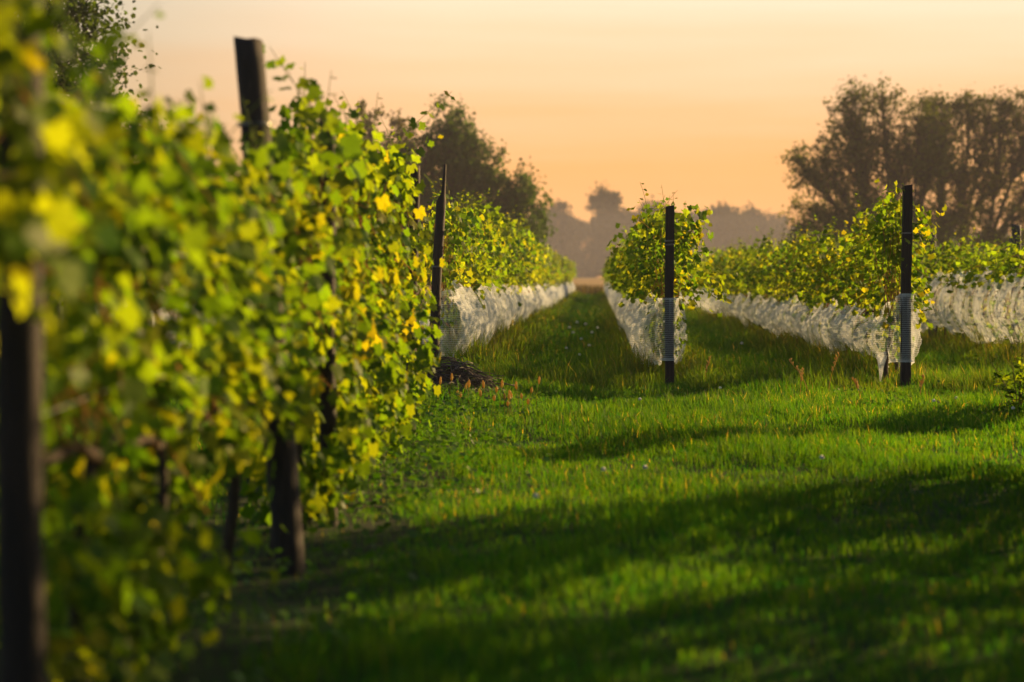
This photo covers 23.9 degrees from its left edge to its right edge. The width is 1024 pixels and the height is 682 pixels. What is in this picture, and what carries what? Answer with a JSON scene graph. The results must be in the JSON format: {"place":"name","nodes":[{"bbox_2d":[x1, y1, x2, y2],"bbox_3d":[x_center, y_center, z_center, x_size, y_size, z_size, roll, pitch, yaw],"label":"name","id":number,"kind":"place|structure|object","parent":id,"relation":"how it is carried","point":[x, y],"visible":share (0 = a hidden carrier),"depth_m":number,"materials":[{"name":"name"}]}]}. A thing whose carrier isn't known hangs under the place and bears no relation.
{"place":"outdoors","nodes":[
{"label":"outdoors","id":0,"kind":"place"},
{"bbox_2d":[51,278,604,292],"bbox_3d":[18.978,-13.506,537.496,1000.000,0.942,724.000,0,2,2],"label":"stubble field","id":1,"kind":"structure","parent":0,"point":[589,281],"depth_m":300.33,"materials":[{"name":"plant"}]},
{"bbox_2d":[531,198,587,272],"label":"tree","id":2,"kind":"object","parent":1,"relation":"on","point":[567,225],"visible":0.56,"depth_m":653.56,"materials":[{"name":"green plant"}]},
{"bbox_2d":[581,181,625,273],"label":"tree","id":3,"kind":"object","parent":1,"relation":"on","point":[606,203],"visible":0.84,"depth_m":655.88,"materials":[{"name":"green plant"}]},
{"bbox_2d":[623,195,664,228],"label":"tree","id":4,"kind":"object","parent":1,"relation":"on","point":[629,222],"visible":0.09,"depth_m":658.95,"materials":[{"name":"green plant"}]},
{"bbox_2d":[364,201,1011,277],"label":"distant wood","id":5,"kind":"object","parent":1,"relation":"on","point":[581,268],"visible":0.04,"depth_m":685.50,"materials":[{"name":"green plant"}]},
{"bbox_2d":[703,199,753,256],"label":"tree","id":6,"kind":"object","parent":1,"relation":"on","point":[726,221],"visible":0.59,"depth_m":651.91,"materials":[{"name":"green plant"}]},
{"bbox_2d":[740,208,787,252],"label":"tree","id":7,"kind":"object","parent":1,"relation":"on","point":[755,219],"visible":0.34,"depth_m":657.76,"materials":[{"name":"green plant"}]},
{"bbox_2d":[43,290,1023,681],"bbox_3d":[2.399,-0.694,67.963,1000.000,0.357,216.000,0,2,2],"label":"ground","id":8,"kind":"structure","parent":0,"point":[197,671],"depth_m":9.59,"materials":[{"name":"green plant"}]},
{"bbox_2d":[0,26,46,681],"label":"vineyard post","id":9,"kind":"object","parent":8,"relation":"on","point":[22,622],"visible":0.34,"depth_m":5.61,"materials":[{"name":"brown wood"}]},
{"bbox_2d":[0,0,145,358],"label":"grape vine","id":10,"kind":"object","parent":8,"relation":"on","point":[51,226],"visible":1,"depth_m":5.24,"materials":[{"name":"green plant"}]},
{"bbox_2d":[6,0,166,199],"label":"tree","id":11,"kind":"object","parent":8,"relation":"on","point":[76,14],"visible":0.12,"depth_m":45.81,"materials":[{"name":"green plant"}]},
{"bbox_2d":[4,3,219,681],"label":"grape vine","id":12,"kind":"object","parent":8,"relation":"on","point":[110,603],"visible":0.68,"depth_m":6.58,"materials":[{"name":"green plant"}]},
{"bbox_2d":[88,286,225,346],"bbox_3d":[-4.278,-0.360,34.924,0.744,0.984,18.498,0,2,2],"label":"bird net","id":13,"kind":"object","parent":8,"relation":"on","point":[163,315],"visible":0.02,"depth_m":29.54,"materials":[{"name":"white fabric"}]},
{"bbox_2d":[43,75,281,674],"bbox_3d":[-1.195,0.075,8.060,0.822,1.987,1.669,0,2,-3],"label":"grape vine","id":14,"kind":"object","parent":8,"relation":"on","point":[163,469],"visible":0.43,"depth_m":7.98,"materials":[{"name":"green plant"}]},
{"bbox_2d":[152,94,324,599],"bbox_3d":[-1.084,0.054,9.450,0.771,2.037,1.916,0,2,2],"label":"grape vine","id":15,"kind":"object","parent":8,"relation":"on","point":[273,223],"visible":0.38,"depth_m":9.16,"materials":[{"name":"green plant"}]},
{"bbox_2d":[234,36,305,574],"bbox_3d":[-1.043,-0.041,10.408,0.151,2.559,0.492,-1,2,-37],"label":"vineyard post","id":16,"kind":"object","parent":8,"relation":"on","point":[285,506],"visible":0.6,"depth_m":10.33,"materials":[{"name":"brown wood"}]},
{"bbox_2d":[42,350,311,415],"bbox_3d":[-0.976,0.015,11.746,0.004,0.098,12.200,0,2,2],"label":"trellis wire","id":17,"kind":"object","parent":16,"relation":"attached to","point":[88,397],"visible":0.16,"depth_m":6.47,"materials":[{"name":"grey metal"}]},
{"bbox_2d":[190,97,352,557],"bbox_3d":[-1.075,-0.017,10.721,0.699,2.084,1.612,0,2,2],"label":"grape vine","id":18,"kind":"object","parent":8,"relation":"on","point":[314,231],"visible":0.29,"depth_m":10.50,"materials":[{"name":"green plant"}]},
{"bbox_2d":[216,44,385,529],"bbox_3d":[-1.066,-0.195,12.020,0.873,2.471,1.769,0,2,2],"label":"grape vine","id":19,"kind":"object","parent":8,"relation":"on","point":[340,455],"visible":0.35,"depth_m":11.68,"materials":[{"name":"green plant"}]},
{"bbox_2d":[318,114,337,526],"bbox_3d":[-0.922,0.025,12.094,0.097,2.314,0.090,0,2,2],"label":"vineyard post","id":20,"kind":"object","parent":8,"relation":"on","point":[328,411],"visible":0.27,"depth_m":12.06,"materials":[{"name":"brown wood"}]},
{"bbox_2d":[278,67,410,511],"bbox_3d":[-1.014,-0.230,13.247,0.897,2.461,1.712,0,2,2],"label":"grape vine","id":21,"kind":"object","parent":8,"relation":"on","point":[363,165],"visible":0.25,"depth_m":13.26,"materials":[{"name":"green plant"}]},
{"bbox_2d":[304,91,419,477],"bbox_3d":[-0.985,-0.273,14.567,0.873,2.391,1.769,0,2,2],"label":"grape vine","id":22,"kind":"object","parent":8,"relation":"on","point":[389,411],"visible":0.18,"depth_m":14.54,"materials":[{"name":"green plant"}]},
{"bbox_2d":[355,98,388,226],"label":"tree","id":23,"kind":"object","parent":8,"relation":"on","point":[369,136],"visible":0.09,"depth_m":149.94,"materials":[{"name":"green plant"}]},
{"bbox_2d":[347,100,443,464],"bbox_3d":[-0.900,-0.318,15.793,0.897,2.400,1.712,0,2,2],"label":"grape vine","id":24,"kind":"object","parent":8,"relation":"on","point":[396,188],"visible":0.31,"depth_m":15.89,"materials":[{"name":"green plant"}]},
{"bbox_2d":[380,108,423,219],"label":"tree","id":25,"kind":"object","parent":8,"relation":"on","point":[398,121],"visible":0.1,"depth_m":149.96,"materials":[{"name":"green plant"}]},
{"bbox_2d":[366,90,454,442],"bbox_3d":[-0.887,-0.447,16.997,0.920,2.594,1.674,0,2,-10],"label":"grape vine","id":26,"kind":"object","parent":8,"relation":"on","point":[420,388],"visible":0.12,"depth_m":16.98,"materials":[{"name":"green plant"}]},
{"bbox_2d":[406,165,419,434],"bbox_3d":[-0.737,-0.175,17.839,0.121,2.248,0.090,0,2,2],"label":"vineyard post","id":27,"kind":"object","parent":8,"relation":"on","point":[416,174],"visible":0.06,"depth_m":17.79,"materials":[{"name":"brown wood"}]},
{"bbox_2d":[430,164,445,356],"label":"vineyard post","id":28,"kind":"object","parent":8,"relation":"on","point":[438,243],"visible":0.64,"depth_m":25.49,"materials":[{"name":"brown wood"}]},
{"bbox_2d":[402,176,484,351],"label":"grape vine","id":29,"kind":"object","parent":8,"relation":"on","point":[452,232],"visible":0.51,"depth_m":26.12,"materials":[{"name":"green plant"}]},
{"bbox_2d":[424,182,487,342],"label":"grape vine","id":30,"kind":"object","parent":8,"relation":"on","point":[469,272],"visible":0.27,"depth_m":27.74,"materials":[{"name":"green plant"}]},
{"bbox_2d":[420,189,499,338],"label":"grape vine","id":31,"kind":"object","parent":8,"relation":"on","point":[466,255],"visible":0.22,"depth_m":29.45,"materials":[{"name":"green plant"}]},
{"bbox_2d":[360,93,561,291],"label":"tree","id":32,"kind":"object","parent":8,"relation":"on","point":[468,169],"visible":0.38,"depth_m":119.16,"materials":[{"name":"green plant"}]},
{"bbox_2d":[450,212,499,335],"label":"grape vine","id":33,"kind":"object","parent":8,"relation":"on","point":[478,282],"visible":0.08,"depth_m":31.00,"materials":[{"name":"green plant"}]},
{"bbox_2d":[423,356,537,407],"bbox_3d":[-0.520,0.344,21.393,1.653,0.424,1.716,0,2,2],"label":"brush pile","id":34,"kind":"object","parent":8,"relation":"on","point":[461,375],"visible":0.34,"depth_m":21.23,"materials":[{"name":"brown wood"}]},
{"bbox_2d":[459,188,510,326],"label":"grape vine","id":35,"kind":"object","parent":8,"relation":"on","point":[493,254],"visible":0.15,"depth_m":32.46,"materials":[{"name":"green plant"}]},
{"bbox_2d":[456,188,518,314],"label":"grape vine","id":36,"kind":"object","parent":8,"relation":"on","point":[488,206],"visible":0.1,"depth_m":34.07,"materials":[{"name":"green plant"}]},
{"bbox_2d":[470,190,522,316],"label":"grape vine","id":37,"kind":"object","parent":8,"relation":"on","point":[501,254],"visible":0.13,"depth_m":35.58,"materials":[{"name":"green plant"}]},
{"bbox_2d":[419,280,575,356],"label":"bird net","id":38,"kind":"object","parent":8,"relation":"on","point":[471,302],"visible":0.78,"depth_m":32.09,"materials":[{"name":"white fabric"}]},
{"bbox_2d":[484,226,518,284],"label":"grape vine","id":39,"kind":"object","parent":8,"relation":"on","point":[508,259],"visible":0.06,"depth_m":36.95,"materials":[{"name":"green plant"}]},
{"bbox_2d":[494,223,522,294],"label":"grape vine","id":40,"kind":"object","parent":8,"relation":"on","point":[510,278],"visible":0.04,"depth_m":40.55,"materials":[{"name":"green plant"}]},
{"bbox_2d":[492,226,525,309],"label":"grape vine","id":41,"kind":"object","parent":8,"relation":"on","point":[518,249],"visible":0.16,"depth_m":38.09,"materials":[{"name":"green plant"}]},
{"bbox_2d":[488,203,536,312],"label":"grape vine","id":42,"kind":"object","parent":8,"relation":"on","point":[514,223],"visible":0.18,"depth_m":41.46,"materials":[{"name":"green plant"}]},
{"bbox_2d":[498,220,535,302],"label":"grape vine","id":43,"kind":"object","parent":8,"relation":"on","point":[523,274],"visible":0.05,"depth_m":44.34,"materials":[{"name":"green plant"}]},
{"bbox_2d":[500,214,534,307],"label":"grape vine","id":44,"kind":"object","parent":8,"relation":"on","point":[529,254],"visible":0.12,"depth_m":42.61,"materials":[{"name":"green plant"}]},
{"bbox_2d":[512,248,536,307],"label":"grape vine","id":45,"kind":"object","parent":8,"relation":"on","point":[526,283],"visible":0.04,"depth_m":45.85,"materials":[{"name":"green plant"}]},
{"bbox_2d":[508,216,546,304],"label":"grape vine","id":46,"kind":"object","parent":8,"relation":"on","point":[537,248],"visible":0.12,"depth_m":50.41,"materials":[{"name":"green plant"}]},
{"bbox_2d":[524,229,545,292],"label":"grape vine","id":47,"kind":"object","parent":8,"relation":"on","point":[542,268],"visible":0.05,"depth_m":54.87,"materials":[{"name":"green plant"}]},
{"bbox_2d":[46,347,1023,681],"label":"weeds","id":48,"kind":"object","parent":8,"relation":"on","point":[422,451],"visible":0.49,"depth_m":13.33,"materials":[{"name":"green plant"}]},
{"bbox_2d":[529,244,548,297],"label":"grape vine","id":49,"kind":"object","parent":8,"relation":"on","point":[539,276],"visible":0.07,"depth_m":56.25,"materials":[{"name":"green plant"}]},
{"bbox_2d":[539,244,555,281],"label":"grape vine","id":50,"kind":"object","parent":8,"relation":"on","point":[548,250],"visible":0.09,"depth_m":69.79,"materials":[{"name":"green plant"}]},
{"bbox_2d":[602,224,630,311],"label":"grape vine","id":51,"kind":"object","parent":8,"relation":"on","point":[612,265],"visible":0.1,"depth_m":46.91,"materials":[{"name":"green plant"}]},
{"bbox_2d":[608,247,647,333],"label":"grape vine","id":52,"kind":"object","parent":8,"relation":"on","point":[620,282],"visible":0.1,"depth_m":36.46,"materials":[{"name":"green plant"}]},
{"bbox_2d":[610,220,676,322],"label":"grape vine","id":53,"kind":"object","parent":8,"relation":"on","point":[622,240],"visible":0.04,"depth_m":37.90,"materials":[{"name":"green plant"}]},
{"bbox_2d":[604,282,685,365],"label":"bird net","id":54,"kind":"object","parent":8,"relation":"on","point":[634,325],"visible":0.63,"depth_m":28.29,"materials":[{"name":"white fabric"}]},
{"bbox_2d":[618,231,686,343],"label":"grape vine","id":55,"kind":"object","parent":8,"relation":"on","point":[630,275],"visible":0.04,"depth_m":30.37,"materials":[{"name":"green plant"}]},
{"bbox_2d":[614,226,699,343],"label":"grape vine","id":56,"kind":"object","parent":8,"relation":"on","point":[631,295],"visible":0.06,"depth_m":31.82,"materials":[{"name":"green plant"}]},
{"bbox_2d":[618,213,698,353],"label":"grape vine","id":57,"kind":"object","parent":8,"relation":"on","point":[620,235],"visible":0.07,"depth_m":28.59,"materials":[{"name":"green plant"}]},
{"bbox_2d":[619,183,712,362],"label":"grape vine","id":58,"kind":"object","parent":8,"relation":"on","point":[657,290],"visible":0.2,"depth_m":27.25,"materials":[{"name":"green plant"}]},
{"bbox_2d":[665,205,674,384],"bbox_3d":[1.658,-0.337,25.458,0.103,2.183,0.101,0,2,2],"label":"vineyard post","id":59,"kind":"object","parent":8,"relation":"on","point":[669,284],"visible":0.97,"depth_m":25.41,"materials":[{"name":"brown wood"}]},
{"bbox_2d":[606,199,737,357],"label":"grape vine","id":60,"kind":"object","parent":8,"relation":"on","point":[649,231],"visible":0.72,"depth_m":26.05,"materials":[{"name":"green plant"}]},
{"bbox_2d":[575,284,783,294],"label":"tall weeds","id":61,"kind":"object","parent":8,"relation":"on","point":[596,289],"visible":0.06,"depth_m":151.68,"materials":[{"name":"brown plant"}]},
{"bbox_2d":[691,255,711,303],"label":"grape vine","id":62,"kind":"object","parent":8,"relation":"on","point":[701,288],"visible":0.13,"depth_m":70.07,"materials":[{"name":"green plant"}]},
{"bbox_2d":[701,246,726,305],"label":"grape vine","id":63,"kind":"object","parent":8,"relation":"on","point":[717,253],"visible":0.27,"depth_m":64.19,"materials":[{"name":"green plant"}]},
{"bbox_2d":[710,238,745,314],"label":"grape vine","id":64,"kind":"object","parent":8,"relation":"on","point":[715,256],"visible":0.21,"depth_m":57.23,"materials":[{"name":"green plant"}]},
{"bbox_2d":[713,247,744,310],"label":"grape vine","id":65,"kind":"object","parent":8,"relation":"on","point":[722,266],"visible":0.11,"depth_m":55.61,"materials":[{"name":"green plant"}]},
{"bbox_2d":[720,236,751,319],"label":"grape vine","id":66,"kind":"object","parent":8,"relation":"on","point":[740,249],"visible":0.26,"depth_m":54.15,"materials":[{"name":"green plant"}]},
{"bbox_2d":[723,250,749,321],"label":"grape vine","id":67,"kind":"object","parent":8,"relation":"on","point":[727,273],"visible":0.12,"depth_m":52.66,"materials":[{"name":"green plant"}]},
{"bbox_2d":[727,251,758,320],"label":"grape vine","id":68,"kind":"object","parent":8,"relation":"on","point":[732,288],"visible":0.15,"depth_m":51.37,"materials":[{"name":"green plant"}]},
{"bbox_2d":[724,238,765,315],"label":"grape vine","id":69,"kind":"object","parent":8,"relation":"on","point":[740,270],"visible":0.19,"depth_m":49.79,"materials":[{"name":"green plant"}]},
{"bbox_2d":[734,249,772,328],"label":"grape vine","id":70,"kind":"object","parent":8,"relation":"on","point":[735,262],"visible":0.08,"depth_m":48.09,"materials":[{"name":"green plant"}]},
{"bbox_2d":[739,241,772,316],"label":"grape vine","id":71,"kind":"object","parent":8,"relation":"on","point":[750,296],"visible":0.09,"depth_m":46.71,"materials":[{"name":"green plant"}]},
{"bbox_2d":[736,226,782,330],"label":"grape vine","id":72,"kind":"object","parent":8,"relation":"on","point":[768,248],"visible":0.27,"depth_m":45.20,"materials":[{"name":"green plant"}]},
{"bbox_2d":[735,239,785,331],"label":"grape vine","id":73,"kind":"object","parent":8,"relation":"on","point":[749,279],"visible":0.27,"depth_m":43.82,"materials":[{"name":"green plant"}]},
{"bbox_2d":[755,258,792,331],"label":"grape vine","id":74,"kind":"object","parent":8,"relation":"on","point":[765,271],"visible":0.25,"depth_m":42.49,"materials":[{"name":"green plant"}]},
{"bbox_2d":[763,231,799,325],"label":"grape vine","id":75,"kind":"object","parent":8,"relation":"on","point":[769,287],"visible":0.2,"depth_m":41.09,"materials":[{"name":"green plant"}]},
{"bbox_2d":[763,233,808,325],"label":"grape vine","id":76,"kind":"object","parent":8,"relation":"on","point":[783,271],"visible":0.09,"depth_m":39.04,"materials":[{"name":"green plant"}]},
{"bbox_2d":[771,225,816,339],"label":"grape vine","id":77,"kind":"object","parent":8,"relation":"on","point":[788,263],"visible":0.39,"depth_m":37.97,"materials":[{"name":"green plant"}]},
{"bbox_2d":[783,222,825,336],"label":"grape vine","id":78,"kind":"object","parent":8,"relation":"on","point":[800,264],"visible":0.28,"depth_m":36.24,"materials":[{"name":"green plant"}]},
{"bbox_2d":[791,236,846,346],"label":"grape vine","id":79,"kind":"object","parent":8,"relation":"on","point":[803,282],"visible":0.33,"depth_m":34.81,"materials":[{"name":"green plant"}]},
{"bbox_2d":[790,213,856,346],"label":"grape vine","id":80,"kind":"object","parent":8,"relation":"on","point":[815,283],"visible":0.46,"depth_m":33.16,"materials":[{"name":"green plant"}]},
{"bbox_2d":[803,220,858,339],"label":"grape vine","id":81,"kind":"object","parent":8,"relation":"on","point":[826,260],"visible":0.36,"depth_m":31.77,"materials":[{"name":"green plant"}]},
{"bbox_2d":[821,236,889,346],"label":"grape vine","id":82,"kind":"object","parent":8,"relation":"on","point":[836,295],"visible":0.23,"depth_m":30.34,"materials":[{"name":"green plant"}]},
{"bbox_2d":[835,195,901,357],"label":"grape vine","id":83,"kind":"object","parent":8,"relation":"on","point":[869,280],"visible":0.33,"depth_m":28.87,"materials":[{"name":"green plant"}]},
{"bbox_2d":[772,73,971,249],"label":"tree","id":84,"kind":"object","parent":8,"relation":"on","point":[921,169],"visible":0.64,"depth_m":123.86,"materials":[{"name":"green plant"}]},
{"bbox_2d":[834,226,937,356],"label":"grape vine","id":85,"kind":"object","parent":8,"relation":"on","point":[866,283],"visible":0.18,"depth_m":27.26,"materials":[{"name":"green plant"}]},
{"bbox_2d":[855,178,922,381],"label":"grape vine","id":86,"kind":"object","parent":8,"relation":"on","point":[891,206],"visible":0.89,"depth_m":25.57,"materials":[{"name":"green plant"}]},
{"bbox_2d":[832,183,946,377],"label":"grape vine","id":87,"kind":"object","parent":8,"relation":"on","point":[925,232],"visible":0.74,"depth_m":25.83,"materials":[{"name":"green plant"}]},
{"bbox_2d":[900,184,912,386],"bbox_3d":[4.134,-0.444,25.367,0.121,2.389,0.108,0,2,2],"label":"vineyard post","id":88,"kind":"object","parent":8,"relation":"on","point":[905,282],"visible":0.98,"depth_m":25.32,"materials":[{"name":"brown wood"}]},
{"bbox_2d":[674,287,919,365],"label":"bird net","id":89,"kind":"object","parent":88,"relation":"attached to","point":[765,322],"visible":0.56,"depth_m":32.90,"materials":[{"name":"white fabric"}]},
{"bbox_2d":[877,352,886,380],"bbox_3d":[3.904,0.293,25.498,0.099,0.360,0.203,0,2,2],"label":"net tail","id":90,"kind":"object","parent":89,"relation":"hanging from","point":[882,359],"visible":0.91,"depth_m":25.49},
{"bbox_2d":[901,240,943,334],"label":"grape vine","id":91,"kind":"object","parent":8,"relation":"on","point":[927,250],"visible":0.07,"depth_m":41.70,"materials":[{"name":"green plant"}]},
{"bbox_2d":[928,233,935,336],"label":"vineyard post","id":92,"kind":"object","parent":8,"relation":"on","point":[932,241],"visible":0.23,"depth_m":40.72,"materials":[{"name":"brown wood"}]},
{"bbox_2d":[855,266,1023,343],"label":"bird net","id":93,"kind":"object","parent":8,"relation":"on","point":[957,329],"visible":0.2,"depth_m":34.96,"materials":[{"name":"white fabric"}]},
{"bbox_2d":[916,251,962,334],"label":"grape vine","id":94,"kind":"object","parent":8,"relation":"on","point":[934,300],"visible":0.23,"depth_m":40.23,"materials":[{"name":"green plant"}]},
{"bbox_2d":[920,230,969,339],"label":"grape vine","id":95,"kind":"object","parent":8,"relation":"on","point":[934,265],"visible":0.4,"depth_m":38.98,"materials":[{"name":"green plant"}]},
{"bbox_2d":[891,82,1023,297],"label":"tree","id":96,"kind":"object","parent":8,"relation":"on","point":[998,130],"visible":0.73,"depth_m":127.81,"materials":[{"name":"green plant"}]},
{"bbox_2d":[928,224,999,340],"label":"grape vine","id":97,"kind":"object","parent":8,"relation":"on","point":[954,250],"visible":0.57,"depth_m":37.56,"materials":[{"name":"green plant"}]},
{"bbox_2d":[937,240,1010,347],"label":"grape vine","id":98,"kind":"object","parent":8,"relation":"on","point":[965,292],"visible":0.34,"depth_m":36.20,"materials":[{"name":"green plant"}]},
{"bbox_2d":[947,242,1009,347],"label":"grape vine","id":99,"kind":"object","parent":8,"relation":"on","point":[969,276],"visible":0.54,"depth_m":34.51,"materials":[{"name":"green plant"}]},
{"bbox_2d":[968,235,1008,331],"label":"grape vine","id":100,"kind":"object","parent":8,"relation":"on","point":[994,247],"visible":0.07,"depth_m":48.95,"materials":[{"name":"green plant"}]},
{"bbox_2d":[973,241,1023,341],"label":"grape vine","id":101,"kind":"object","parent":8,"relation":"on","point":[1006,304],"visible":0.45,"depth_m":33.14,"materials":[{"name":"green plant"}]},
{"bbox_2d":[979,227,1023,339],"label":"grape vine","id":102,"kind":"object","parent":8,"relation":"on","point":[1009,263],"visible":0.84,"depth_m":31.75,"materials":[{"name":"green plant"}]},
{"bbox_2d":[991,344,1023,409],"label":"young vine","id":103,"kind":"object","parent":8,"relation":"on","point":[1019,377],"visible":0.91,"depth_m":20.83,"materials":[{"name":"plant"}]},
{"bbox_2d":[998,246,1023,304],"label":"grape vine","id":104,"kind":"object","parent":8,"relation":"on","point":[1012,259],"visible":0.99,"depth_m":30.07,"materials":[{"name":"green plant"}]},
{"bbox_2d":[1011,224,1020,350],"bbox_3d":[6.832,-0.505,32.777,0.139,2.152,0.133,0,2,2],"label":"vineyard post","id":105,"kind":"object","parent":8,"relation":"on","point":[1015,241],"visible":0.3,"depth_m":32.72,"materials":[{"name":"brown wood"}]},
{"bbox_2d":[56,0,1023,277],"label":"sky","id":106,"kind":"structure","parent":0,"point":[699,100],"materials":[{"name":"orange"}]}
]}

